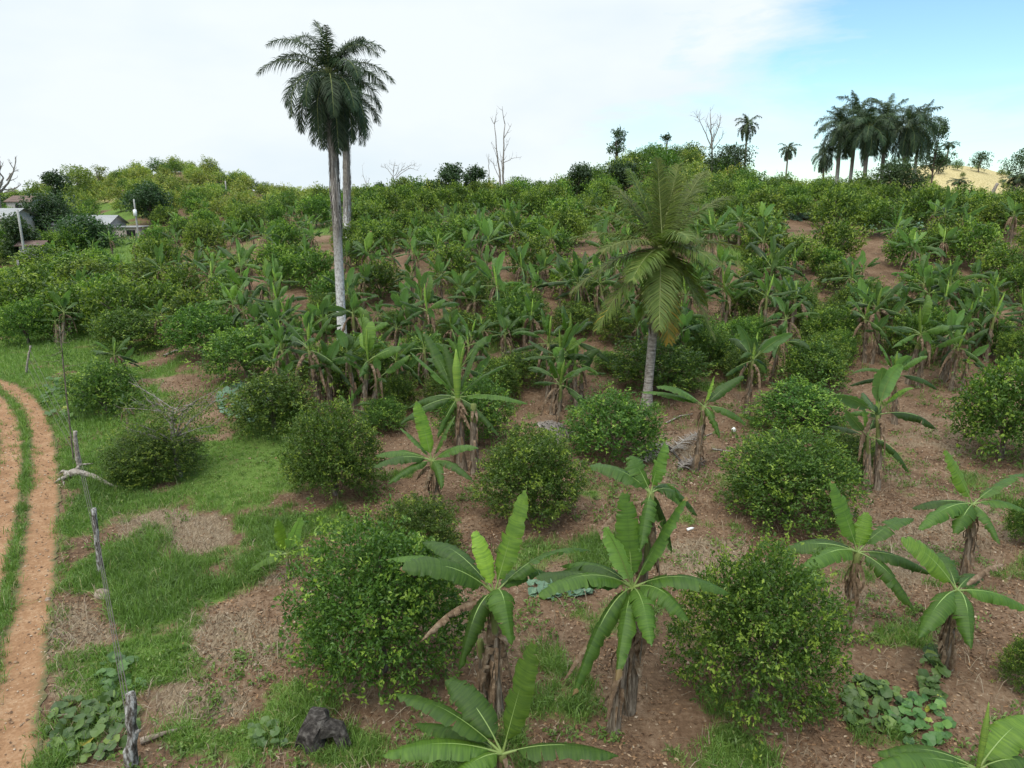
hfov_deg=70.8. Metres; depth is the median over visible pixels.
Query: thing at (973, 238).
citrus bush
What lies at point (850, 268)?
banana plant
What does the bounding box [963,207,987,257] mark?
banana plant
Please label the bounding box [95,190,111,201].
hillside shrub
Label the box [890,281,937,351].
banana plant
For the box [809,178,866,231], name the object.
citrus bush
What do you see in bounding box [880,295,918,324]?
citrus bush
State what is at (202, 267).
banana plant
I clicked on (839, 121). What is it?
royal palm
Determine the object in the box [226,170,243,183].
hillside shrub
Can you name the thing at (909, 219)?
banana plant
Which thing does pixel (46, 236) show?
citrus bush
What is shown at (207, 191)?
hillside shrub
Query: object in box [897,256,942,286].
citrus bush
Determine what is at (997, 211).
citrus bush
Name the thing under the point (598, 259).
banana plant
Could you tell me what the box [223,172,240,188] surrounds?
hillside shrub
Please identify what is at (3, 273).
citrus bush
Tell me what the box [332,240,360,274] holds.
banana plant
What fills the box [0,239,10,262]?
citrus bush
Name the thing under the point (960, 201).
citrus bush
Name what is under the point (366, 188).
citrus bush
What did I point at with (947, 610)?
banana plant
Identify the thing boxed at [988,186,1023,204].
citrus bush
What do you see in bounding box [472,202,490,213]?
banana plant
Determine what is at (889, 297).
banana plant
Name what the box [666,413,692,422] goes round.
fallen branch
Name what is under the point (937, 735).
ground vine
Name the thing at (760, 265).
citrus bush
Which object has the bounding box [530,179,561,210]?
citrus bush
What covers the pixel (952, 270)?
banana plant
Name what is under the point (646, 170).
hillside shrub
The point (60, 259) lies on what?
citrus bush
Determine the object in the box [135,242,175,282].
banana plant
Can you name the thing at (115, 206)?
hillside shrub
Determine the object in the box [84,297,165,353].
citrus bush
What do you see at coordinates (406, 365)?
banana plant
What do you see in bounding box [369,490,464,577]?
citrus bush
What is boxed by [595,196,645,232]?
citrus bush
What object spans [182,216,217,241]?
citrus bush
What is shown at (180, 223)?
citrus bush
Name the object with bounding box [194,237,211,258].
banana plant
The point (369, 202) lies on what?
citrus bush
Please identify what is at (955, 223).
citrus bush
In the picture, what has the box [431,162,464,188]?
tree
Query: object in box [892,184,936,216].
citrus bush
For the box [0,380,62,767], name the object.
dirt track
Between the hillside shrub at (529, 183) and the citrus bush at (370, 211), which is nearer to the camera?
the citrus bush at (370, 211)
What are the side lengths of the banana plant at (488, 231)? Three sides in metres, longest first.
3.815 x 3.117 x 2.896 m
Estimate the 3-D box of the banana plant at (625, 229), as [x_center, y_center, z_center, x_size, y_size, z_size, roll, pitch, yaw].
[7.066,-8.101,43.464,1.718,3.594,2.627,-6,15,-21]
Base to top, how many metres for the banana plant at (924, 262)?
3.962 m
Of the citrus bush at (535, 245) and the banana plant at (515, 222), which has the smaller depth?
the citrus bush at (535, 245)
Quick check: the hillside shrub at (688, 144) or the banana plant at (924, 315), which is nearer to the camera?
the banana plant at (924, 315)
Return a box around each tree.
[0,156,20,207]
[0,193,18,207]
[0,212,40,265]
[14,190,81,234]
[18,180,46,195]
[38,169,72,209]
[44,213,131,251]
[58,163,100,190]
[88,164,108,180]
[98,374,238,477]
[119,179,173,224]
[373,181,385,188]
[380,162,418,179]
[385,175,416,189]
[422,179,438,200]
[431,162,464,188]
[461,162,488,187]
[485,107,518,186]
[564,161,593,196]
[603,159,640,191]
[606,127,627,160]
[659,132,671,147]
[691,105,724,171]
[702,142,758,173]
[872,156,924,200]
[906,171,930,192]
[918,116,957,187]
[934,163,948,173]
[966,151,993,171]
[997,148,1023,193]
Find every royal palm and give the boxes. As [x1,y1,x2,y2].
[257,19,395,333]
[303,71,388,238]
[734,113,761,167]
[778,143,801,172]
[811,143,835,176]
[814,104,862,184]
[834,90,883,180]
[836,102,900,177]
[867,93,910,183]
[880,104,937,174]
[901,99,945,172]
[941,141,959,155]
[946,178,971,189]
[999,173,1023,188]
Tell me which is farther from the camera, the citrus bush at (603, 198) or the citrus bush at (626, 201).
the citrus bush at (603, 198)
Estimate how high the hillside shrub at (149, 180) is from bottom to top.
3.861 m
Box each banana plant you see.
[28,290,91,344]
[45,240,63,248]
[66,240,87,261]
[69,270,85,284]
[71,264,93,284]
[86,238,100,255]
[93,336,142,382]
[98,230,122,253]
[107,253,133,277]
[116,394,144,430]
[125,232,142,258]
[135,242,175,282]
[137,299,175,345]
[149,219,164,229]
[161,227,190,256]
[165,252,187,267]
[167,211,185,226]
[172,247,187,269]
[175,248,209,285]
[192,255,229,300]
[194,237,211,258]
[196,246,221,275]
[199,201,215,214]
[204,247,226,266]
[205,237,270,290]
[206,279,246,339]
[208,267,266,310]
[212,218,228,250]
[221,220,246,248]
[232,289,262,341]
[235,247,262,291]
[238,258,280,300]
[238,301,267,347]
[239,219,260,249]
[245,322,307,393]
[247,275,307,344]
[248,218,281,250]
[249,517,318,581]
[251,253,298,299]
[255,298,294,346]
[256,194,272,206]
[258,342,293,384]
[260,294,304,354]
[261,233,286,258]
[262,316,303,382]
[280,313,352,412]
[283,206,299,230]
[285,200,297,221]
[286,309,331,351]
[292,213,304,229]
[292,318,313,349]
[292,346,340,399]
[294,234,316,276]
[295,295,350,347]
[296,214,322,241]
[300,221,320,247]
[301,223,322,258]
[315,330,381,409]
[318,267,379,329]
[320,314,341,346]
[322,209,341,234]
[325,317,409,421]
[327,287,366,333]
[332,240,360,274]
[333,389,371,432]
[352,231,391,284]
[352,307,393,350]
[355,263,383,308]
[360,212,377,224]
[366,300,393,338]
[373,400,478,516]
[374,310,414,357]
[375,214,393,224]
[378,287,424,341]
[378,337,424,400]
[380,240,401,273]
[382,640,617,767]
[386,489,589,719]
[389,281,422,332]
[392,260,416,299]
[393,235,430,275]
[394,225,425,256]
[398,275,459,335]
[399,267,453,322]
[400,282,436,331]
[400,325,450,395]
[400,332,526,474]
[401,216,421,237]
[417,230,454,273]
[423,254,451,307]
[425,335,497,409]
[433,207,454,230]
[434,207,448,231]
[438,308,463,360]
[440,202,465,220]
[443,270,478,310]
[448,281,491,331]
[448,323,488,371]
[450,228,484,261]
[453,251,540,325]
[458,313,491,370]
[460,206,506,255]
[463,217,511,270]
[464,312,499,356]
[465,244,509,295]
[466,210,476,228]
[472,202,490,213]
[486,304,515,352]
[487,314,529,358]
[491,242,552,288]
[493,209,521,239]
[500,206,532,248]
[502,198,515,212]
[509,200,528,218]
[511,308,581,398]
[519,292,543,355]
[520,322,589,414]
[522,215,536,220]
[527,261,553,300]
[527,348,589,422]
[528,249,563,293]
[532,221,562,251]
[532,306,610,400]
[534,489,729,734]
[535,250,607,318]
[541,335,605,407]
[549,258,586,313]
[572,255,620,318]
[585,188,602,201]
[585,216,619,268]
[588,442,696,716]
[592,205,623,241]
[593,199,625,236]
[593,253,613,299]
[604,238,639,305]
[608,224,641,259]
[608,245,640,286]
[610,204,637,232]
[620,303,648,358]
[621,255,639,306]
[623,277,648,338]
[628,279,690,356]
[643,375,746,471]
[668,294,703,351]
[669,307,702,372]
[670,251,723,309]
[673,268,715,313]
[674,211,701,256]
[680,266,726,304]
[687,218,717,255]
[691,202,741,269]
[699,261,755,331]
[703,244,743,293]
[716,288,756,322]
[725,325,792,414]
[726,202,754,247]
[730,235,808,311]
[738,267,797,336]
[741,201,786,242]
[743,217,787,272]
[756,276,800,324]
[758,296,818,360]
[766,277,814,327]
[768,320,810,383]
[772,276,812,339]
[773,209,790,228]
[773,224,793,251]
[783,242,803,280]
[785,481,929,643]
[819,254,878,287]
[827,364,936,491]
[833,277,876,332]
[843,250,880,283]
[846,281,906,354]
[849,295,892,363]
[850,343,936,424]
[852,284,891,329]
[871,204,918,254]
[872,702,1023,767]
[881,216,917,252]
[884,295,965,387]
[886,227,946,281]
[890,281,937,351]
[891,251,962,298]
[899,265,957,311]
[901,536,1023,671]
[912,448,1023,576]
[915,255,988,316]
[917,199,952,228]
[922,223,964,265]
[928,309,976,383]
[929,185,969,223]
[931,276,961,311]
[934,323,988,391]
[939,308,978,367]
[946,201,986,226]
[956,297,992,356]
[960,189,975,219]
[961,281,995,344]
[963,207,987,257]
[968,259,999,299]
[973,283,1023,362]
[979,270,1013,306]
[996,195,1023,244]
[999,288,1023,338]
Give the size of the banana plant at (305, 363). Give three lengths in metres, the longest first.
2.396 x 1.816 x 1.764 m
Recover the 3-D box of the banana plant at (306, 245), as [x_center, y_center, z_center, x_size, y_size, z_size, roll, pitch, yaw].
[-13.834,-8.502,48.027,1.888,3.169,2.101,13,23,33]
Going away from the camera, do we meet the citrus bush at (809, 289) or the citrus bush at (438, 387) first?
the citrus bush at (438, 387)
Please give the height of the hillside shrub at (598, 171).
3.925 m
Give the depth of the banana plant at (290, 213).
70.95 m
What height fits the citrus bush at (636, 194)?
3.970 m
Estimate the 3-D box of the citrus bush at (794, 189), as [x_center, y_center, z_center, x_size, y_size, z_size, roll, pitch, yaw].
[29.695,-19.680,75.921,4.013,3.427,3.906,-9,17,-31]
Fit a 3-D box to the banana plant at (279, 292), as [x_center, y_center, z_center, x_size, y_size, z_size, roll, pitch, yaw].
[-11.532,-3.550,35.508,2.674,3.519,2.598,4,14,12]
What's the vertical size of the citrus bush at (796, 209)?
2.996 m
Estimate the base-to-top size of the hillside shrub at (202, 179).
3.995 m
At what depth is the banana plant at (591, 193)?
74.16 m
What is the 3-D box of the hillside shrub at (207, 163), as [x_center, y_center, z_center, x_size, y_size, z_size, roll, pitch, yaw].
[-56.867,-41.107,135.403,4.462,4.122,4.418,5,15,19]
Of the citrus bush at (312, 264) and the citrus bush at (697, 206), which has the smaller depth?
the citrus bush at (312, 264)
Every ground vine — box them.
[39,375,85,419]
[44,689,140,762]
[93,651,146,701]
[216,381,271,421]
[246,716,289,748]
[526,573,593,600]
[787,212,810,220]
[838,673,905,732]
[859,218,929,231]
[884,691,956,746]
[916,643,950,702]
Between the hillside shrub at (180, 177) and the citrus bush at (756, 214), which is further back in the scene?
the hillside shrub at (180, 177)
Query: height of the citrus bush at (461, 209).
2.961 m
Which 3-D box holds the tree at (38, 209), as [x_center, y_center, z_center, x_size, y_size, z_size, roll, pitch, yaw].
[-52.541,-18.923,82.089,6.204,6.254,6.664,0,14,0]
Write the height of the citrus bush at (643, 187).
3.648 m
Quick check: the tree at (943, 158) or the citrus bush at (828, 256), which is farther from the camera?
the tree at (943, 158)
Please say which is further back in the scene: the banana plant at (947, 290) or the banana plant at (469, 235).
the banana plant at (469, 235)
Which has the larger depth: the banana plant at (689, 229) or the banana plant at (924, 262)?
the banana plant at (689, 229)
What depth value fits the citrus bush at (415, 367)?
29.53 m
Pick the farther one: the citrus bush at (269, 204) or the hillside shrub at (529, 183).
the hillside shrub at (529, 183)
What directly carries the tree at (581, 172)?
on the ground at (686, 725)
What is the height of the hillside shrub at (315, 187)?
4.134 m
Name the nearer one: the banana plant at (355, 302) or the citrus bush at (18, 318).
the banana plant at (355, 302)
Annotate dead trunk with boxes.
[991,183,998,192]
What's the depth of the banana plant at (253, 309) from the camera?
33.72 m
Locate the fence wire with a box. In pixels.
[28,357,127,767]
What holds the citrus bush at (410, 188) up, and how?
on the ground at (686, 725)
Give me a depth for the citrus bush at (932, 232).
47.80 m
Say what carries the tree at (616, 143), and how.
on the ground at (686, 725)
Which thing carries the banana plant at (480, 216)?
on the ground at (686, 725)
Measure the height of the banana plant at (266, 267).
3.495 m
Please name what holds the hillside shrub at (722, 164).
on the ground at (686, 725)
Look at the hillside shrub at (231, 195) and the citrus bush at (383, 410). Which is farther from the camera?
the hillside shrub at (231, 195)
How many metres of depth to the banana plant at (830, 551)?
13.06 m
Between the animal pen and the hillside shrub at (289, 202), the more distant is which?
the hillside shrub at (289, 202)
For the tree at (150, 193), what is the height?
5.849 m
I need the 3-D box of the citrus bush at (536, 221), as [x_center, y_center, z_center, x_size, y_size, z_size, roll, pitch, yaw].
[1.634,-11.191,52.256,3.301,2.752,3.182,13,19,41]
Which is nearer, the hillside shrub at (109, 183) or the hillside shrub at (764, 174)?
the hillside shrub at (764, 174)
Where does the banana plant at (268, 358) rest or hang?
on the ground at (686, 725)
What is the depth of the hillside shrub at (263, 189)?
119.72 m
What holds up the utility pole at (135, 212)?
on the ground at (686, 725)
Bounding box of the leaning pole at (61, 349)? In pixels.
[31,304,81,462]
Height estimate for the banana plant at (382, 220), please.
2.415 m
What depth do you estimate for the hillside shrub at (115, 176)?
129.08 m
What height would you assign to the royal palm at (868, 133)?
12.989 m
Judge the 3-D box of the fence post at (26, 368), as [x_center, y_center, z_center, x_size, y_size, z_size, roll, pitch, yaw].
[-22.793,-0.999,33.871,0.632,1.655,0.125,0,14,0]
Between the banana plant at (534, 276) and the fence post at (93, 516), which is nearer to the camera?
the fence post at (93, 516)
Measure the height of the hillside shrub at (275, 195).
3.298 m
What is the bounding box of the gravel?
[0,329,1023,767]
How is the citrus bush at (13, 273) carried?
on the ground at (686, 725)
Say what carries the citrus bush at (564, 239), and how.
on the ground at (686, 725)
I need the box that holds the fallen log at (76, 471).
[54,463,118,487]
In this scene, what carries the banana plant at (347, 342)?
on the ground at (686, 725)
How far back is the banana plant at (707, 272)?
38.69 m
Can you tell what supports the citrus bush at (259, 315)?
on the ground at (686, 725)
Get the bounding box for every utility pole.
[16,210,25,265]
[133,199,139,236]
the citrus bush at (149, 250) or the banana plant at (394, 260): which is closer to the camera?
the banana plant at (394, 260)
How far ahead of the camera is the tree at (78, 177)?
122.62 m
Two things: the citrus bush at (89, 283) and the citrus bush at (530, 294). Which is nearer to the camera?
the citrus bush at (530, 294)
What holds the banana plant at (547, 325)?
on the ground at (686, 725)
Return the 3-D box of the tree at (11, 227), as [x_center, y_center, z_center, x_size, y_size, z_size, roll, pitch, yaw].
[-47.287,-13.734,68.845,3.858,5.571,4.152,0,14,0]
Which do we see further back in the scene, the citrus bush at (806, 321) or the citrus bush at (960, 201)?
the citrus bush at (960, 201)
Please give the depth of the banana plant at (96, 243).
70.45 m
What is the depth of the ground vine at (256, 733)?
10.93 m
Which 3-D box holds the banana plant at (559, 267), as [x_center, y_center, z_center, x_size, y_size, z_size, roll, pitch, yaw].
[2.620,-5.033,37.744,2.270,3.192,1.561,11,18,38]
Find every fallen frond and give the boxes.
[640,441,670,461]
[669,432,704,452]
[677,456,705,469]
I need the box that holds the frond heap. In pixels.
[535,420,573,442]
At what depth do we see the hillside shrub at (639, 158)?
96.35 m
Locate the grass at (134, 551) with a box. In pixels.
[0,197,1023,767]
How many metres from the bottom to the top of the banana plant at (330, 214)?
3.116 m
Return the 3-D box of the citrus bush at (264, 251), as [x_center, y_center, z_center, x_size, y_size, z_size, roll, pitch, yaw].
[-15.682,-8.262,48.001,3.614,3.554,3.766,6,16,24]
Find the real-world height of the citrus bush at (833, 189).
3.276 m
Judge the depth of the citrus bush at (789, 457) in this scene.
17.58 m
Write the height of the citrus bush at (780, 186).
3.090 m
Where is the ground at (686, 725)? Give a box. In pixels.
[0,163,1023,767]
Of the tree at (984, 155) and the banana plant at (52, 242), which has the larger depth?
the tree at (984, 155)
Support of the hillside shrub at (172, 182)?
on the ground at (686, 725)
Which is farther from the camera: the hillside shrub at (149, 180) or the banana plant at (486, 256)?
the hillside shrub at (149, 180)
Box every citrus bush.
[0,227,15,256]
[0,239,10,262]
[0,259,59,301]
[0,264,9,278]
[0,264,73,325]
[0,292,61,346]
[6,243,69,275]
[23,243,119,281]
[28,253,58,277]
[31,277,101,337]
[35,227,67,250]
[41,349,153,418]
[46,254,114,290]
[51,224,100,250]
[66,270,119,326]
[70,202,100,214]
[72,268,167,331]
[79,416,209,489]
[80,271,135,298]
[83,244,116,269]
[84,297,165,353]
[114,253,180,289]
[128,227,184,279]
[132,271,184,321]
[137,223,173,253]
[146,202,178,226]
[154,292,244,356]
[160,257,205,299]
[160,280,221,329]
[165,216,194,239]
[179,215,227,257]
[180,314,293,384]
[181,196,204,214]
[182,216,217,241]
[187,203,219,227]
[188,246,223,274]
[202,270,248,309]
[204,267,238,297]
[208,249,254,273]
[212,220,231,238]
[220,196,258,222]
[220,215,251,243]
[221,360,319,440]
[229,199,270,238]
[235,291,300,338]
[248,234,298,281]
[251,202,272,222]
[260,198,282,215]
[260,219,307,249]
[263,203,289,224]
[263,218,285,236]
[266,250,309,288]
[270,493,486,712]
[277,382,387,513]
[279,347,319,380]
[283,239,313,263]
[290,246,345,289]
[294,192,331,227]
[302,269,356,307]
[302,336,375,400]
[304,285,346,327]
[305,182,328,202]
[314,330,394,387]
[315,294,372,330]
[324,190,353,206]
[329,217,362,254]
[330,202,362,225]
[342,233,372,268]
[351,183,382,204]
[351,196,391,224]
[351,211,377,232]
[351,216,399,257]
[352,257,404,301]
[353,337,409,394]
[354,188,389,218]
[355,194,379,219]
[358,390,408,432]
[367,182,391,196]
[369,215,411,251]
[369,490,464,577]
[370,307,412,337]
[373,184,403,213]
[377,370,421,412]
[384,208,413,232]
[390,184,416,206]
[394,334,452,381]
[397,182,422,205]
[397,195,426,217]
[398,322,445,368]
[404,205,436,241]
[408,188,443,220]
[410,225,446,255]
[418,371,467,409]
[423,217,449,245]
[426,233,479,289]
[427,184,460,208]
[429,365,517,442]
[435,303,492,340]
[435,320,469,352]
[440,213,467,245]
[443,179,469,205]
[443,262,497,312]
[444,199,476,219]
[444,214,483,252]
[452,187,477,202]
[464,187,503,215]
[467,181,487,201]
[468,411,596,532]
[472,354,523,399]
[478,221,512,254]
[480,284,539,344]
[485,205,510,224]
[485,279,543,310]
[489,186,512,209]
[490,182,520,204]
[490,342,553,388]
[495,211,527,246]
[498,276,530,293]
[501,228,557,281]
[501,287,551,332]
[503,177,531,201]
[506,175,531,198]
[509,187,556,219]
[511,181,558,217]
[515,210,552,244]
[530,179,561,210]
[532,338,583,369]
[533,191,589,230]
[537,177,568,211]
[541,176,574,202]
[541,224,578,253]
[543,199,587,243]
[547,248,603,297]
[548,295,602,334]
[560,380,672,470]
[561,212,591,243]
[568,278,609,308]
[573,194,601,220]
[574,192,601,217]
[579,180,594,191]
[581,184,607,207]
[586,178,615,203]
[589,174,623,202]
[592,302,648,342]
[592,350,632,374]
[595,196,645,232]
[596,229,631,269]
[600,330,721,392]
[601,189,651,229]
[612,214,647,238]
[614,188,657,223]
[625,183,658,203]
[626,178,665,197]
[629,287,680,317]
[660,527,883,764]
[667,305,725,356]
[671,189,700,212]
[677,259,719,290]
[681,179,712,201]
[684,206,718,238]
[686,321,735,370]
[699,191,736,225]
[707,179,741,209]
[711,342,776,383]
[712,273,774,319]
[713,212,746,242]
[713,333,768,363]
[714,311,763,341]
[714,410,876,541]
[721,188,750,223]
[726,173,761,185]
[730,174,774,200]
[732,173,756,195]
[732,198,787,243]
[734,248,797,292]
[736,215,791,264]
[736,313,774,343]
[738,187,761,215]
[739,369,868,435]
[745,184,792,225]
[768,173,789,185]
[771,182,789,199]
[775,328,854,390]
[776,181,812,210]
[776,228,824,269]
[778,274,821,311]
[782,189,816,216]
[786,291,824,323]
[786,325,851,378]
[792,299,868,354]
[794,305,832,335]
[804,194,840,226]
[804,210,872,262]
[804,244,847,274]
[806,174,831,200]
[806,177,834,199]
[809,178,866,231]
[810,260,865,291]
[810,424,888,477]
[815,296,855,317]
[817,179,847,197]
[821,182,851,199]
[823,280,881,322]
[823,327,862,366]
[827,273,895,314]
[832,179,875,197]
[838,180,871,207]
[846,187,881,221]
[848,190,891,222]
[853,196,913,235]
[872,178,904,204]
[878,225,931,267]
[878,305,944,363]
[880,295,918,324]
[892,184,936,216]
[893,190,918,210]
[896,180,959,230]
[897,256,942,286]
[907,290,979,358]
[915,256,970,299]
[920,213,977,252]
[921,224,957,259]
[932,273,999,322]
[932,351,1023,467]
[942,189,984,226]
[945,212,1010,266]
[951,182,983,198]
[968,195,1010,230]
[968,240,1023,284]
[971,192,1023,234]
[971,314,1016,355]
[973,184,998,216]
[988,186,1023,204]
[988,629,1023,692]
[992,261,1023,302]
[994,322,1023,366]
[998,496,1023,542]
[999,187,1023,210]
[1011,223,1023,249]
[1016,283,1023,314]
[1018,231,1023,249]
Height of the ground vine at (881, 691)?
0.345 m
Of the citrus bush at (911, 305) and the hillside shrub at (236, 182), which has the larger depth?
the hillside shrub at (236, 182)
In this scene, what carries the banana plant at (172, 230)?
on the ground at (686, 725)
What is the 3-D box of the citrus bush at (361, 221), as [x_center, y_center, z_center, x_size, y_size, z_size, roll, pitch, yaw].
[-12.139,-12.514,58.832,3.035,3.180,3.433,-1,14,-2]
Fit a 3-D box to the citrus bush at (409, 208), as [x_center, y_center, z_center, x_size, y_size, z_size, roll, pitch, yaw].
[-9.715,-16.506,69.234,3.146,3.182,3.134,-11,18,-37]
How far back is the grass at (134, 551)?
15.63 m
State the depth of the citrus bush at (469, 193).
83.01 m
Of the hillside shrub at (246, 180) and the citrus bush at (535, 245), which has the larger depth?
the hillside shrub at (246, 180)
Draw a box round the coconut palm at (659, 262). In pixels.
[569,156,745,406]
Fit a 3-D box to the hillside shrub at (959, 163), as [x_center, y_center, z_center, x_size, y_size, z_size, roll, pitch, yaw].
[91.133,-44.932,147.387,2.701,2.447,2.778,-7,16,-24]
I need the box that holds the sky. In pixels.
[0,0,1023,205]
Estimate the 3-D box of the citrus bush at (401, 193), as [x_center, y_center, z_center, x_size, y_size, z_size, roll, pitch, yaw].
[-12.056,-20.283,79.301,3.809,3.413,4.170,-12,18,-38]
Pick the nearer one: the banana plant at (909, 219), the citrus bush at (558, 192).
the banana plant at (909, 219)
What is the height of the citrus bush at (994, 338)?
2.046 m
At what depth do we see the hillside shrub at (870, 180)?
86.11 m
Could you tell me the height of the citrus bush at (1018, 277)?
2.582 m
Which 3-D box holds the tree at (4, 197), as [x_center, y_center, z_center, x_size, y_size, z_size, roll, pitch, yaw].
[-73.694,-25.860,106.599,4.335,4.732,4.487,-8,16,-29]
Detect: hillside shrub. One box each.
[2,190,17,196]
[61,184,78,197]
[69,188,97,207]
[70,184,96,202]
[76,198,103,212]
[87,182,109,195]
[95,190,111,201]
[101,176,118,188]
[103,187,124,200]
[107,169,125,182]
[108,197,128,211]
[113,178,127,188]
[114,177,129,191]
[117,184,135,208]
[118,167,139,179]
[121,177,140,191]
[125,159,143,169]
[125,164,150,179]
[131,174,159,187]
[134,166,152,180]
[145,156,165,172]
[153,171,173,184]
[155,166,175,178]
[159,183,182,208]
[160,176,185,192]
[162,176,185,189]
[163,160,184,173]
[165,155,184,169]
[171,183,187,194]
[173,174,187,187]
[175,185,207,208]
[176,158,186,169]
[176,185,192,202]
[180,167,203,183]
[182,162,199,173]
[183,165,204,176]
[186,181,219,202]
[188,167,214,189]
[193,200,218,213]
[198,154,221,172]
[201,181,226,200]
[204,194,233,218]
[206,167,232,185]
[210,182,232,199]
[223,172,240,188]
[224,191,240,200]
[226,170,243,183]
[228,176,246,191]
[229,182,249,194]
[229,191,255,205]
[230,172,258,193]
[234,188,256,199]
[249,178,260,188]
[252,192,269,205]
[253,182,273,197]
[256,190,280,204]
[266,187,280,195]
[268,181,288,193]
[271,189,301,210]
[278,187,302,199]
[295,192,307,207]
[300,184,317,195]
[304,181,329,202]
[351,184,363,201]
[409,174,430,188]
[423,175,455,198]
[479,178,497,198]
[480,176,498,190]
[519,177,537,188]
[551,174,581,202]
[552,173,572,198]
[569,162,600,182]
[591,162,608,181]
[600,172,623,188]
[602,170,626,189]
[611,156,639,170]
[622,147,650,172]
[626,161,663,185]
[632,144,655,160]
[640,144,666,164]
[641,142,663,152]
[645,144,685,174]
[654,147,684,165]
[664,165,693,187]
[667,144,682,159]
[677,166,715,191]
[678,140,706,160]
[679,158,710,174]
[680,147,705,161]
[680,150,703,165]
[682,146,706,163]
[706,174,725,189]
[709,154,743,176]
[709,170,728,185]
[720,162,742,181]
[725,164,761,186]
[752,169,768,184]
[759,176,790,187]
[774,171,795,184]
[792,175,810,185]
[818,171,834,180]
[844,169,889,188]
[951,159,964,169]
[996,168,1005,175]
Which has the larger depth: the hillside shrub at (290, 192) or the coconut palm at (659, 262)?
the hillside shrub at (290, 192)
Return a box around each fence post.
[24,345,30,374]
[73,430,80,469]
[91,507,103,571]
[123,691,140,767]
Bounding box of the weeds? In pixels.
[0,299,1023,767]
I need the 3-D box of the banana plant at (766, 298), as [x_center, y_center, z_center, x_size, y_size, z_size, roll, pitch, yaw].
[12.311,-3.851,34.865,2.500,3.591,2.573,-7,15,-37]
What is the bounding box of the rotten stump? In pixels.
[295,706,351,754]
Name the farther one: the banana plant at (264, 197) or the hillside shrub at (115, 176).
the hillside shrub at (115, 176)
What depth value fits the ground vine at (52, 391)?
29.65 m
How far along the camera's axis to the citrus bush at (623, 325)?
33.92 m
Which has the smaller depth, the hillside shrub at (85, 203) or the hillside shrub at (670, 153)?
the hillside shrub at (670, 153)
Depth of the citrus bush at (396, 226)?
54.66 m
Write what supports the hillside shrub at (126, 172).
on the ground at (686, 725)
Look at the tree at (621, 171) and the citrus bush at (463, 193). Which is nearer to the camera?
the citrus bush at (463, 193)
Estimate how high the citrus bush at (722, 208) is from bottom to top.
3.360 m
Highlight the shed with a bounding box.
[4,195,48,213]
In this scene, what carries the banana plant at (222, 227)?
on the ground at (686, 725)
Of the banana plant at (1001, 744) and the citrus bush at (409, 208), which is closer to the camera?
the banana plant at (1001, 744)
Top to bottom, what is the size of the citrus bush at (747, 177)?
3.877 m
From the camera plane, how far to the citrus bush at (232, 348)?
30.57 m
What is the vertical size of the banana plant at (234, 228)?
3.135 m
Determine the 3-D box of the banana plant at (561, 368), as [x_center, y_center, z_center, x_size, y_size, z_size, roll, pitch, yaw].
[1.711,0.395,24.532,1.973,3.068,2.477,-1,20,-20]
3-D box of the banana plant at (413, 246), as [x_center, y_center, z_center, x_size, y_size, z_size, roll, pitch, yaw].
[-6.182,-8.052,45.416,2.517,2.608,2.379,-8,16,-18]
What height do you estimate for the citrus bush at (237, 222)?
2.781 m
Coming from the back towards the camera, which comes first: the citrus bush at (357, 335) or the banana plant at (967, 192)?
the banana plant at (967, 192)
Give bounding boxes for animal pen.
[14,240,50,258]
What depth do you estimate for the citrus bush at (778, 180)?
93.01 m
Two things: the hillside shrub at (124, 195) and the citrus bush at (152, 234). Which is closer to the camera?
the citrus bush at (152, 234)
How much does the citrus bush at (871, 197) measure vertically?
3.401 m
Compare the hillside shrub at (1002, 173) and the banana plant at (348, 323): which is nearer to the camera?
the banana plant at (348, 323)
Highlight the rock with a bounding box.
[94,588,110,599]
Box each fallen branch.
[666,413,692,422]
[668,446,688,469]
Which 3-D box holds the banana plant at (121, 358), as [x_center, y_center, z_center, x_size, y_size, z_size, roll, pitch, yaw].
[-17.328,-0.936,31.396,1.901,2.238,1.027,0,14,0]
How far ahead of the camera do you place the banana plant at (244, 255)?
44.51 m
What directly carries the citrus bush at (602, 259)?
on the ground at (686, 725)
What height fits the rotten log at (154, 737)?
0.096 m
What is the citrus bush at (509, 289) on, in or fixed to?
on the ground at (686, 725)
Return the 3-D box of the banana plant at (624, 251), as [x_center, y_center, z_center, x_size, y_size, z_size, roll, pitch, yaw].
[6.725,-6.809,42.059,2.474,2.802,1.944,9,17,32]
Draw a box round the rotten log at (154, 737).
[140,726,184,744]
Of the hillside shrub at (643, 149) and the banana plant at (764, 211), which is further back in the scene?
the hillside shrub at (643, 149)
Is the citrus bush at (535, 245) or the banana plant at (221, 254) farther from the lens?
the banana plant at (221, 254)
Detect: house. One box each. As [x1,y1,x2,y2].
[0,208,38,232]
[39,215,149,236]
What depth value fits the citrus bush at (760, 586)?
11.04 m
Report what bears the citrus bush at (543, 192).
on the ground at (686, 725)
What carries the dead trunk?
on the ground at (686, 725)
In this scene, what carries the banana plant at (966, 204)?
on the ground at (686, 725)
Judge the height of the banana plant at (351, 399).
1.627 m
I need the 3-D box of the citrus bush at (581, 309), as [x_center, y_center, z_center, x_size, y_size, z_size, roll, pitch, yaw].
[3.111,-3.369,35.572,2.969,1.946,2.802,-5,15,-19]
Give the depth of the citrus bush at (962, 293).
35.88 m
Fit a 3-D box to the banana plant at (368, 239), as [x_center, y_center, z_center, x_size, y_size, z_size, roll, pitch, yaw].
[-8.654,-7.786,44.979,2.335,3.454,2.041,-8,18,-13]

